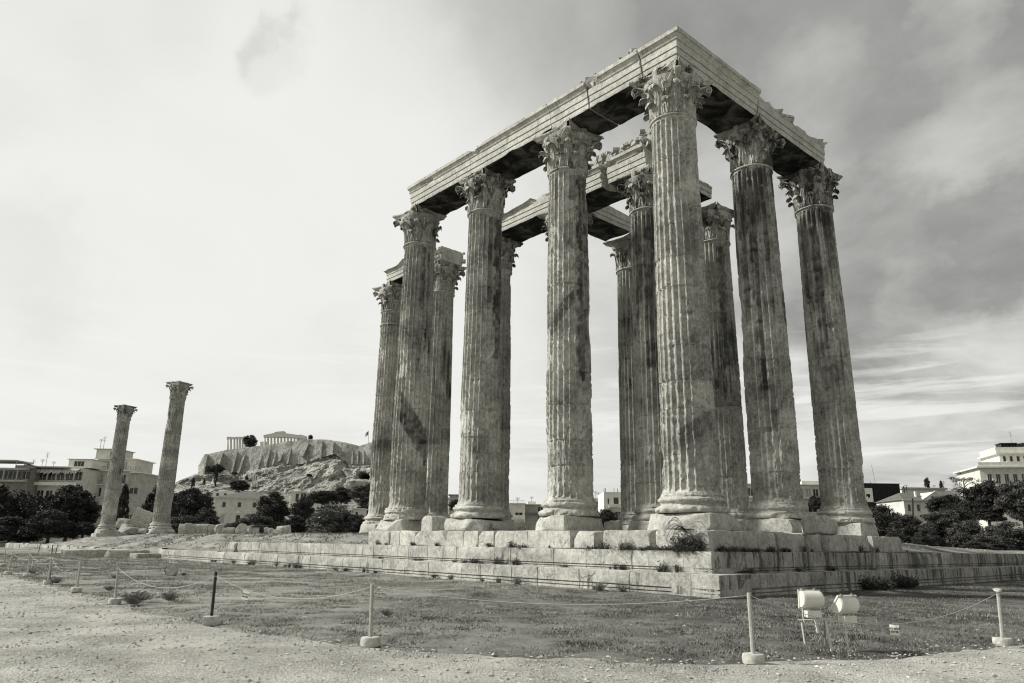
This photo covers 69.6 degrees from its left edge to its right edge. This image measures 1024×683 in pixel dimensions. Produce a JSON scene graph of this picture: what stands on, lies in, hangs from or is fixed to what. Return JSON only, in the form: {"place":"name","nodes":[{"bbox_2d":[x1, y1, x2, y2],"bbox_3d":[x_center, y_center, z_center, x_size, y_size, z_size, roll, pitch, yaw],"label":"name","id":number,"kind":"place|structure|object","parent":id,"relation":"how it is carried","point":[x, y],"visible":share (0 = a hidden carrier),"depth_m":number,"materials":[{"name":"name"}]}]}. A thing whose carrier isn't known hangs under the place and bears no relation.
{"place":"outdoors","nodes":[
{"label":"outdoors","id":0,"kind":"place"},
{"bbox_2d":[101,532,368,549],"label":"grass","id":1,"kind":"structure","parent":0,"point":[289,536],"depth_m":51.61,"materials":[{"name":"plant"}]},
{"bbox_2d":[0,565,546,606],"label":"grass","id":2,"kind":"structure","parent":0,"point":[323,576],"depth_m":25.27,"materials":[{"name":"plant"}]},
{"bbox_2d":[174,454,448,519],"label":"rocky hill","id":3,"kind":"structure","parent":0,"point":[331,472],"depth_m":558.86,"materials":[{"name":"stone"}]},
{"bbox_2d":[229,480,250,492],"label":"tree","id":4,"kind":"object","parent":3,"relation":"on","point":[240,485],"visible":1,"depth_m":533.58,"materials":[{"name":"black plant"}]},
{"bbox_2d":[198,439,371,474],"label":"citadel wall","id":5,"kind":"structure","parent":3,"relation":"on","point":[241,460],"depth_m":581.58,"materials":[{"name":"stone"}]},
{"bbox_2d":[243,434,257,446],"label":"tree","id":6,"kind":"object","parent":5,"relation":"on","point":[250,441],"visible":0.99,"depth_m":636.45,"materials":[{"name":"black plant"}]},
{"bbox_2d":[227,431,306,449],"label":"hilltop temple","id":7,"kind":"structure","parent":5,"relation":"on","point":[280,435],"depth_m":680.30,"materials":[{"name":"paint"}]},
{"bbox_2d":[345,479,370,489],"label":"pale boulder","id":8,"kind":"object","parent":3,"relation":"on","point":[350,483],"visible":0.49,"depth_m":506.98,"materials":[{"name":"stone"}]},
{"bbox_2d":[303,490,339,505],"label":"tree","id":9,"kind":"object","parent":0,"point":[323,497],"visible":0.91,"depth_m":223.08,"materials":[{"name":"black plant"}]},
{"bbox_2d":[331,487,352,503],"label":"tree","id":10,"kind":"object","parent":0,"point":[344,498],"visible":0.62,"depth_m":233.66,"materials":[{"name":"black plant"}]},
{"bbox_2d":[347,484,369,502],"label":"tree","id":11,"kind":"object","parent":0,"point":[359,492],"visible":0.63,"depth_m":227.96,"materials":[{"name":"black plant"}]},
{"bbox_2d":[357,497,368,515],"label":"tree","id":12,"kind":"object","parent":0,"point":[364,502],"visible":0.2,"depth_m":193.78,"materials":[{"name":"black plant"}]},
{"bbox_2d":[0,576,1023,682],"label":"gravel path","id":13,"kind":"structure","parent":0,"point":[1003,670],"depth_m":8.79,"materials":[{"name":"gravel"}]},
{"bbox_2d":[0,574,83,593],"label":"pebbles","id":14,"kind":"object","parent":13,"relation":"on","point":[30,583],"visible":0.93,"depth_m":21.44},
{"bbox_2d":[108,567,121,604],"bbox_3d":[-8.661,5.351,16.170,0.272,0.791,0.272,14,-20,-40],"label":"rope post","id":15,"kind":"object","parent":13,"relation":"on","point":[115,600],"visible":0.96,"depth_m":16.10,"materials":[{"name":"grey metal"}]},
{"bbox_2d":[360,584,379,647],"bbox_3d":[-1.950,3.809,10.252,0.270,0.824,0.273,14,-20,-40],"label":"rope post","id":16,"kind":"object","parent":13,"relation":"on","point":[370,641],"visible":0.98,"depth_m":10.17,"materials":[{"name":"grey metal"}]},
{"bbox_2d":[374,586,746,604],"bbox_3d":[0.518,3.405,9.824,5.076,0.188,0.008,-2,-16,12],"label":"rope","id":17,"kind":"object","parent":16,"relation":"attached to","point":[564,604],"visible":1,"depth_m":9.74,"materials":[{"name":"fabric"}]},
{"bbox_2d":[742,593,764,664],"bbox_3d":[3.000,3.592,9.232,0.270,0.843,0.275,14,-20,-40],"label":"rope post","id":18,"kind":"object","parent":13,"relation":"on","point":[752,657],"visible":0.98,"depth_m":9.15,"materials":[{"name":"white metal"}]},
{"bbox_2d":[0,548,1023,664],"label":"lawn","id":19,"kind":"structure","parent":0,"point":[526,640],"depth_m":13.89,"materials":[{"name":"grey plant"}]},
{"bbox_2d":[70,560,82,592],"bbox_3d":[-11.471,6.213,19.506,0.271,0.815,0.268,14,-20,-40],"label":"rope post","id":20,"kind":"object","parent":19,"relation":"on","point":[76,589],"visible":0.99,"depth_m":19.43,"materials":[{"name":"grey metal"}]},
{"bbox_2d":[83,549,129,556],"bbox_3d":[-30.418,15.987,55.643,3.249,0.590,1.339,2,-15,-6],"label":"foundation stone","id":21,"kind":"object","parent":19,"relation":"on","point":[95,552],"visible":0.45,"depth_m":54.96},
{"bbox_2d":[116,588,154,603],"bbox_3d":[-8.157,5.492,15.872,0.779,0.317,0.808,3,-15,-7],"label":"weed clump","id":22,"kind":"object","parent":19,"relation":"on","point":[135,597],"visible":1,"depth_m":15.84,"materials":[{"name":"plant"}]},
{"bbox_2d":[0,553,288,571],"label":"grass","id":23,"kind":"structure","parent":19,"relation":"on","point":[159,562],"depth_m":40.82,"materials":[{"name":"plant"}]},
{"bbox_2d":[159,589,183,599],"bbox_3d":[-7.883,5.829,16.971,0.623,0.253,0.646,4,-16,-11],"label":"weed clump","id":24,"kind":"object","parent":19,"relation":"on","point":[169,595],"visible":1,"depth_m":16.94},
{"bbox_2d":[164,549,178,575],"bbox_3d":[-13.100,8.499,28.370,0.494,0.991,0.268,1,-15,0],"label":"lawn lamp","id":25,"kind":"object","parent":19,"relation":"on","point":[172,568],"visible":1,"depth_m":28.21,"materials":[{"name":"metal"}]},
{"bbox_2d":[202,572,218,625],"bbox_3d":[-5.026,4.326,12.409,0.252,0.853,0.202,6,-16,-19],"label":"rope post","id":26,"kind":"object","parent":19,"relation":"on","point":[212,620],"visible":0.98,"depth_m":12.27,"materials":[{"name":"metal"}]},
{"bbox_2d":[8,564,1019,678],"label":"lawn stones","id":27,"kind":"object","parent":19,"relation":"on","point":[580,613],"visible":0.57,"depth_m":13.83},
{"bbox_2d":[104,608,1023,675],"bbox_3d":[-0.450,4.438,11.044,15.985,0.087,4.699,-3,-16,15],"label":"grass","id":28,"kind":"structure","parent":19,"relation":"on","point":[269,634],"depth_m":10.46,"materials":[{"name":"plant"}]},
{"bbox_2d":[799,618,848,650],"bbox_3d":[4.327,4.057,10.217,0.672,0.440,0.041,1,-15,0],"label":"floodlight stand","id":29,"kind":"object","parent":19,"relation":"on","point":[825,625],"visible":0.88,"depth_m":10.22,"materials":[{"name":"white metal"}]},
{"bbox_2d":[797,588,824,624],"bbox_3d":[4.179,3.689,10.253,0.331,0.477,0.159,3,-16,-9],"label":"floodlight","id":30,"kind":"object","parent":29,"relation":"attached to","point":[814,598],"visible":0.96,"depth_m":10.22,"materials":[{"name":"white metal"}]},
{"bbox_2d":[829,593,859,629],"bbox_3d":[4.644,3.761,10.270,0.362,0.484,0.244,8,-17,-24],"label":"floodlight","id":31,"kind":"object","parent":29,"relation":"attached to","point":[845,604],"visible":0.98,"depth_m":10.20,"materials":[{"name":"white metal"}]},
{"bbox_2d":[992,592,1013,645],"bbox_3d":[7.434,4.223,11.244,0.269,0.808,0.279,14,-20,-40],"label":"rope post","id":32,"kind":"object","parent":19,"relation":"on","point":[1001,640],"visible":0.85,"depth_m":11.17,"materials":[{"name":"white metal"}]},
{"bbox_2d":[751,593,996,624],"bbox_3d":[5.234,3.722,10.280,4.934,0.426,0.008,8,-17,-24],"label":"rope","id":33,"kind":"object","parent":32,"relation":"attached to","point":[872,624],"visible":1,"depth_m":10.11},
{"bbox_2d":[889,624,899,635],"bbox_3d":[5.319,4.006,10.246,0.146,0.148,0.007,-13,-21,42],"label":"notice","id":34,"kind":"object","parent":33,"relation":"attached to","point":[894,629],"visible":1,"depth_m":10.24,"materials":[{"name":"plastic"}]},
{"bbox_2d":[0,0,1023,503],"label":"sky","id":35,"kind":"structure","parent":0,"point":[206,195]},
{"bbox_2d":[16,533,1023,552],"bbox_3d":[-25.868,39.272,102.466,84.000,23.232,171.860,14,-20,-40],"label":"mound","id":36,"kind":"object","parent":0,"point":[348,539],"visible":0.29,"depth_m":51.30,"materials":[{"name":"soil"}]},
{"bbox_2d":[16,509,79,543],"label":"bush","id":37,"kind":"object","parent":36,"relation":"on","point":[56,524],"visible":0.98,"depth_m":99.33,"materials":[{"name":"black plant"}]},
{"bbox_2d":[0,542,118,548],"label":"stone wall","id":38,"kind":"structure","parent":36,"relation":"on","point":[11,545],"depth_m":78.09,"materials":[{"name":"stone"}]},
{"bbox_2d":[60,549,86,555],"bbox_3d":[-33.626,16.587,57.528,2.651,0.761,1.634,2,-15,-6],"label":"foundation stone","id":39,"kind":"object","parent":36,"relation":"on","point":[74,552],"visible":0.32,"depth_m":56.79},
{"bbox_2d":[70,522,97,537],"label":"bush","id":40,"kind":"object","parent":36,"relation":"on","point":[82,529],"visible":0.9,"depth_m":101.65,"materials":[{"name":"black plant"}]},
{"bbox_2d":[91,404,137,536],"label":"lone column","id":41,"kind":"structure","parent":36,"relation":"on","point":[106,527],"depth_m":96.38,"materials":[{"name":"stone"}]},
{"bbox_2d":[116,483,129,533],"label":"cypress tree","id":42,"kind":"object","parent":36,"relation":"on","point":[124,504],"visible":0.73,"depth_m":101.22,"materials":[{"name":"black plant"}]},
{"bbox_2d":[104,549,149,557],"bbox_3d":[-28.054,15.567,53.685,2.658,0.865,1.677,1,-15,0],"label":"foundation stone","id":43,"kind":"object","parent":36,"relation":"on","point":[120,553],"visible":0.56,"depth_m":52.98,"materials":[{"name":"stone"}]},
{"bbox_2d":[118,523,136,534],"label":"rock","id":44,"kind":"object","parent":36,"relation":"on","point":[122,527],"visible":0.52,"depth_m":80.91,"materials":[{"name":"stone"}]},
{"bbox_2d":[129,507,152,528],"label":"stone block","id":45,"kind":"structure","parent":44,"relation":"on","point":[141,518],"depth_m":80.85,"materials":[{"name":"stone"}]},
{"bbox_2d":[122,526,140,534],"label":"rock","id":46,"kind":"object","parent":36,"relation":"on","point":[130,530],"visible":0.77,"depth_m":78.60,"materials":[{"name":"stone"}]},
{"bbox_2d":[129,553,160,557],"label":"foundation stone","id":47,"kind":"object","parent":36,"relation":"on","point":[143,555],"visible":0.45,"depth_m":52.83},
{"bbox_2d":[146,380,193,533],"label":"lone column","id":48,"kind":"structure","parent":36,"relation":"on","point":[160,523],"depth_m":81.21,"materials":[{"name":"stone"}]},
{"bbox_2d":[170,515,200,533],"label":"bush","id":49,"kind":"object","parent":36,"relation":"on","point":[182,519],"visible":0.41,"depth_m":118.80,"materials":[{"name":"black plant"}]},
{"bbox_2d":[195,507,219,523],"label":"tree","id":50,"kind":"object","parent":36,"relation":"on","point":[203,514],"visible":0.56,"depth_m":123.61,"materials":[{"name":"black plant"}]},
{"bbox_2d":[200,516,221,524],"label":"bush","id":51,"kind":"object","parent":36,"relation":"on","point":[211,520],"visible":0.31,"depth_m":119.07,"materials":[{"name":"black plant"}]},
{"bbox_2d":[234,523,247,533],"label":"column drum","id":52,"kind":"object","parent":36,"relation":"on","point":[241,528],"depth_m":102.01,"materials":[{"name":"stone"}]},
{"bbox_2d":[235,513,279,529],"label":"bush","id":53,"kind":"object","parent":36,"relation":"on","point":[259,520],"visible":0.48,"depth_m":120.91,"materials":[{"name":"black plant"}]},
{"bbox_2d":[276,525,290,533],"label":"column drum","id":54,"kind":"object","parent":36,"relation":"on","point":[283,529],"depth_m":101.91,"materials":[{"name":"stone"}]},
{"bbox_2d":[278,515,308,532],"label":"bush","id":55,"kind":"object","parent":36,"relation":"on","point":[297,523],"visible":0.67,"depth_m":124.94,"materials":[{"name":"black plant"}]},
{"bbox_2d":[289,496,315,524],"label":"tree","id":56,"kind":"object","parent":36,"relation":"on","point":[301,507],"visible":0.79,"depth_m":145.30,"materials":[{"name":"black plant"}]},
{"bbox_2d":[304,503,353,533],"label":"bush","id":57,"kind":"object","parent":36,"relation":"on","point":[329,518],"visible":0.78,"depth_m":122.18,"materials":[{"name":"grey plant"}]},
{"bbox_2d":[338,514,364,533],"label":"bush","id":58,"kind":"object","parent":36,"relation":"on","point":[353,523],"visible":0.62,"depth_m":120.66,"materials":[{"name":"black plant"}]},
{"bbox_2d":[360,523,378,532],"bbox_3d":[-7.309,10.057,39.731,1.533,0.542,1.242,-10,-19,34],"label":"broken stone","id":59,"kind":"object","parent":36,"relation":"on","point":[365,528],"visible":0.43,"depth_m":39.28,"materials":[{"name":"stone"}]},
{"bbox_2d":[514,522,528,530],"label":"broken stone","id":60,"kind":"object","parent":36,"relation":"on","point":[521,526],"visible":0.45,"depth_m":31.64,"materials":[{"name":"stone"}]},
{"bbox_2d":[603,521,622,530],"bbox_3d":[3.865,7.092,28.142,0.632,0.420,0.689,-5,-16,20],"label":"broken stone","id":61,"kind":"object","parent":36,"relation":"on","point":[610,525],"visible":0.7,"depth_m":27.91,"materials":[{"name":"stone"}]},
{"bbox_2d":[869,503,901,536],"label":"bush","id":62,"kind":"object","parent":36,"relation":"on","point":[882,517],"visible":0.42,"depth_m":74.94,"materials":[{"name":"black plant"}]},
{"bbox_2d":[884,514,924,542],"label":"bush","id":63,"kind":"object","parent":36,"relation":"on","point":[904,529],"visible":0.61,"depth_m":71.12,"materials":[{"name":"black plant"}]},
{"bbox_2d":[909,527,947,546],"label":"bush","id":64,"kind":"object","parent":36,"relation":"on","point":[927,536],"visible":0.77,"depth_m":67.07,"materials":[{"name":"black plant"}]},
{"bbox_2d":[920,510,961,539],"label":"tree","id":65,"kind":"object","parent":36,"relation":"on","point":[938,521],"visible":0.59,"depth_m":73.08,"materials":[{"name":"grey plant"}]},
{"bbox_2d":[944,519,983,547],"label":"bush","id":66,"kind":"object","parent":36,"relation":"on","point":[964,531],"visible":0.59,"depth_m":69.31,"materials":[{"name":"grey plant"}]},
{"bbox_2d":[957,480,1007,525],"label":"pine tree","id":67,"kind":"object","parent":36,"relation":"on","point":[978,503],"visible":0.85,"depth_m":81.27,"materials":[{"name":"black plant"}]},
{"bbox_2d":[959,537,1019,550],"bbox_3d":[39.740,17.336,61.755,4.148,1.808,4.705,7,-17,-23],"label":"bush","id":68,"kind":"object","parent":36,"relation":"on","point":[986,543],"visible":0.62,"depth_m":61.07,"materials":[{"name":"black plant"}]},
{"bbox_2d":[973,520,1023,549],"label":"bush","id":69,"kind":"object","parent":36,"relation":"on","point":[1005,532],"visible":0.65,"depth_m":65.05,"materials":[{"name":"grey plant"}]},
{"bbox_2d":[992,480,1023,527],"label":"pine tree","id":70,"kind":"object","parent":36,"relation":"on","point":[1010,500],"visible":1,"depth_m":77.99,"materials":[{"name":"grey plant"}]},
{"bbox_2d":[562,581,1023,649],"bbox_3d":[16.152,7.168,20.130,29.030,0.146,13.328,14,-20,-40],"label":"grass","id":71,"kind":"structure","parent":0,"point":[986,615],"depth_m":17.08,"materials":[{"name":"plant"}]},
{"bbox_2d":[808,495,820,512],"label":"tree","id":72,"kind":"object","parent":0,"point":[815,503],"visible":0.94,"depth_m":146.48,"materials":[{"name":"black plant"}]},
{"bbox_2d":[822,580,1023,608],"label":"lawn","id":73,"kind":"structure","parent":0,"point":[1004,604],"depth_m":23.54,"materials":[{"name":"grey plant"}]},
{"bbox_2d":[858,575,892,589],"bbox_3d":[12.434,8.325,25.430,1.247,0.639,1.292,14,-20,-40],"label":"shrub","id":74,"kind":"object","parent":73,"relation":"on","point":[870,584],"visible":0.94,"depth_m":25.20,"materials":[{"name":"plant"}]},
{"bbox_2d":[867,576,896,589],"bbox_3d":[12.920,8.476,25.852,1.044,0.571,1.091,1,-15,-1],"label":"shrub","id":75,"kind":"object","parent":73,"relation":"on","point":[888,581],"visible":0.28,"depth_m":25.67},
{"bbox_2d":[889,573,920,588],"bbox_3d":[14.309,8.785,27.027,1.359,0.615,1.327,14,-20,-40],"label":"shrub","id":76,"kind":"object","parent":73,"relation":"on","point":[903,582],"visible":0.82,"depth_m":26.80,"materials":[{"name":"plant"}]},
{"bbox_2d":[923,495,962,517],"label":"tree","id":77,"kind":"object","parent":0,"point":[938,503],"visible":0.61,"depth_m":89.35,"materials":[{"name":"grey plant"}]},
{"bbox_2d":[950,500,977,522],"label":"tree","id":78,"kind":"object","parent":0,"point":[963,516],"visible":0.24,"depth_m":85.49,"materials":[{"name":"black plant"}]},
{"bbox_2d":[948,471,980,492],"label":"tree","id":79,"kind":"object","parent":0,"point":[961,479],"visible":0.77,"depth_m":128.22,"materials":[{"name":"grey plant"}]},
{"bbox_3d":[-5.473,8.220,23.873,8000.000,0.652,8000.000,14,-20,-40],"label":"ground","id":80,"kind":"structure","parent":0,"visible":0},
{"bbox_2d":[0,484,37,520],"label":"tree","id":81,"kind":"object","parent":80,"relation":"on","point":[7,503],"visible":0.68,"depth_m":108.88,"materials":[{"name":"black plant"}]},
{"bbox_2d":[0,460,40,542],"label":"glazed building","id":82,"kind":"structure","parent":80,"relation":"on","point":[19,477],"depth_m":165.69,"materials":[{"name":"paint"}]},
{"bbox_2d":[0,516,43,542],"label":"bush","id":83,"kind":"object","parent":80,"relation":"on","point":[10,526],"visible":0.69,"depth_m":99.03,"materials":[{"name":"black plant"}]},
{"bbox_2d":[13,492,43,542],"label":"tree","id":84,"kind":"object","parent":80,"relation":"on","point":[32,496],"visible":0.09,"depth_m":113.67,"materials":[{"name":"black plant"}]},
{"bbox_2d":[33,484,102,541],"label":"tree","id":85,"kind":"object","parent":80,"relation":"on","point":[76,504],"visible":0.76,"depth_m":105.89,"materials":[{"name":"black plant"}]},
{"bbox_2d":[30,455,108,542],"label":"terrace building","id":86,"kind":"structure","parent":80,"relation":"on","point":[53,478],"depth_m":169.61,"materials":[{"name":"paint"}]},
{"bbox_2d":[84,439,157,536],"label":"apartment building","id":87,"kind":"structure","parent":80,"relation":"on","point":[140,478],"depth_m":177.53,"materials":[{"name":"paint"}]},
{"bbox_2d":[141,485,175,517],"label":"tree","id":88,"kind":"object","parent":80,"relation":"on","point":[150,497],"visible":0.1,"depth_m":126.00,"materials":[{"name":"black plant"}]},
{"bbox_2d":[170,490,188,519],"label":"tree","id":89,"kind":"object","parent":80,"relation":"on","point":[176,513],"visible":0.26,"depth_m":135.41,"materials":[{"name":"black plant"}]},
{"bbox_2d":[174,487,215,517],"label":"tree","id":90,"kind":"object","parent":80,"relation":"on","point":[195,503],"visible":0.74,"depth_m":130.50,"materials":[{"name":"black plant"}]},
{"bbox_2d":[212,491,236,506],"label":"white house","id":91,"kind":"structure","parent":80,"relation":"on","point":[218,493],"depth_m":245.07,"materials":[{"name":"paint"}]},
{"bbox_2d":[213,491,277,524],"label":"villa","id":92,"kind":"object","parent":80,"relation":"on","point":[230,508],"visible":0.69,"depth_m":161.00,"materials":[{"name":"paint"}]},
{"bbox_2d":[255,491,290,526],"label":"tree","id":93,"kind":"object","parent":80,"relation":"on","point":[269,507],"visible":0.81,"depth_m":145.08,"materials":[{"name":"black plant"}]},
{"bbox_2d":[282,489,320,528],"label":"terrace house","id":94,"kind":"structure","parent":80,"relation":"on","point":[297,493],"depth_m":240.03,"materials":[{"name":"white paint"}]},
{"bbox_2d":[351,508,367,519],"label":"kiosk","id":95,"kind":"object","parent":80,"relation":"on","point":[360,511],"visible":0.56,"depth_m":136.48,"materials":[{"name":"paint"}]},
{"bbox_2d":[509,498,525,521],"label":"apartment building","id":96,"kind":"structure","parent":80,"relation":"on","point":[517,510],"depth_m":170.67,"materials":[{"name":"paint"}]},
{"bbox_2d":[525,497,542,529],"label":"apartment building","id":97,"kind":"structure","parent":80,"relation":"on","point":[532,510],"depth_m":176.34,"materials":[{"name":"grey paint"}]},
{"bbox_2d":[159,529,1023,598],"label":"stepped platform","id":98,"kind":"structure","parent":80,"relation":"on","point":[708,573],"depth_m":26.15,"materials":[{"name":"stone"}]},
{"bbox_2d":[421,516,446,530],"bbox_3d":[-3.403,8.059,32.514,0.911,0.729,0.958,13,-19,-37],"label":"broken stone","id":99,"kind":"object","parent":98,"relation":"on","point":[432,523],"visible":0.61,"depth_m":32.15,"materials":[{"name":"stone"}]},
{"bbox_2d":[359,26,878,535],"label":"ruined temple","id":100,"kind":"structure","parent":98,"relation":"on","point":[683,454],"depth_m":31.62,"materials":[{"name":"stone"}]},
{"bbox_2d":[663,517,706,551],"bbox_3d":[5.199,5.713,21.767,0.873,1.028,1.618,14,-20,-40],"label":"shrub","id":101,"kind":"object","parent":98,"relation":"on","point":[685,542],"visible":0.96,"depth_m":21.66,"materials":[{"name":"plant"}]},
{"bbox_2d":[801,515,831,533],"bbox_3d":[9.732,5.865,23.596,0.653,0.583,0.742,14,-20,-40],"label":"broken stone","id":102,"kind":"object","parent":98,"relation":"on","point":[815,524],"visible":1,"depth_m":23.37,"materials":[{"name":"stone"}]},
{"bbox_2d":[816,519,837,535],"bbox_3d":[10.523,6.238,24.783,0.612,0.549,0.630,8,-17,-25],"label":"broken stone","id":103,"kind":"object","parent":98,"relation":"on","point":[834,525],"visible":0.41,"depth_m":24.57,"materials":[{"name":"stone"}]},
{"bbox_2d":[598,488,621,521],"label":"apartment building","id":104,"kind":"structure","parent":80,"relation":"on","point":[611,501],"depth_m":147.05,"materials":[{"name":"white paint"}]},
{"bbox_2d":[599,509,617,521],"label":"tree","id":105,"kind":"object","parent":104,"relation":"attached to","point":[607,516],"visible":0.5,"depth_m":144.84,"materials":[{"name":"black plant"}]},
{"bbox_2d":[747,481,819,514],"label":"long building","id":106,"kind":"structure","parent":80,"relation":"on","point":[809,489],"depth_m":157.44,"materials":[{"name":"paint"}]},
{"bbox_2d":[864,465,906,506],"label":"black building","id":107,"kind":"structure","parent":80,"relation":"on","point":[875,492],"depth_m":137.71,"materials":[{"name":"metal"}]},
{"bbox_2d":[900,485,947,493],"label":"flat roof building","id":108,"kind":"structure","parent":80,"relation":"on","point":[924,490],"depth_m":206.62,"materials":[{"name":"white paint"}]},
{"bbox_2d":[875,491,979,543],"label":"gable house","id":109,"kind":"structure","parent":80,"relation":"on","point":[900,503],"depth_m":118.12,"materials":[{"name":"paint"}]},
{"bbox_2d":[953,435,1023,529],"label":"hotel","id":110,"kind":"structure","parent":80,"relation":"on","point":[1001,463],"depth_m":228.46,"materials":[{"name":"paint"}]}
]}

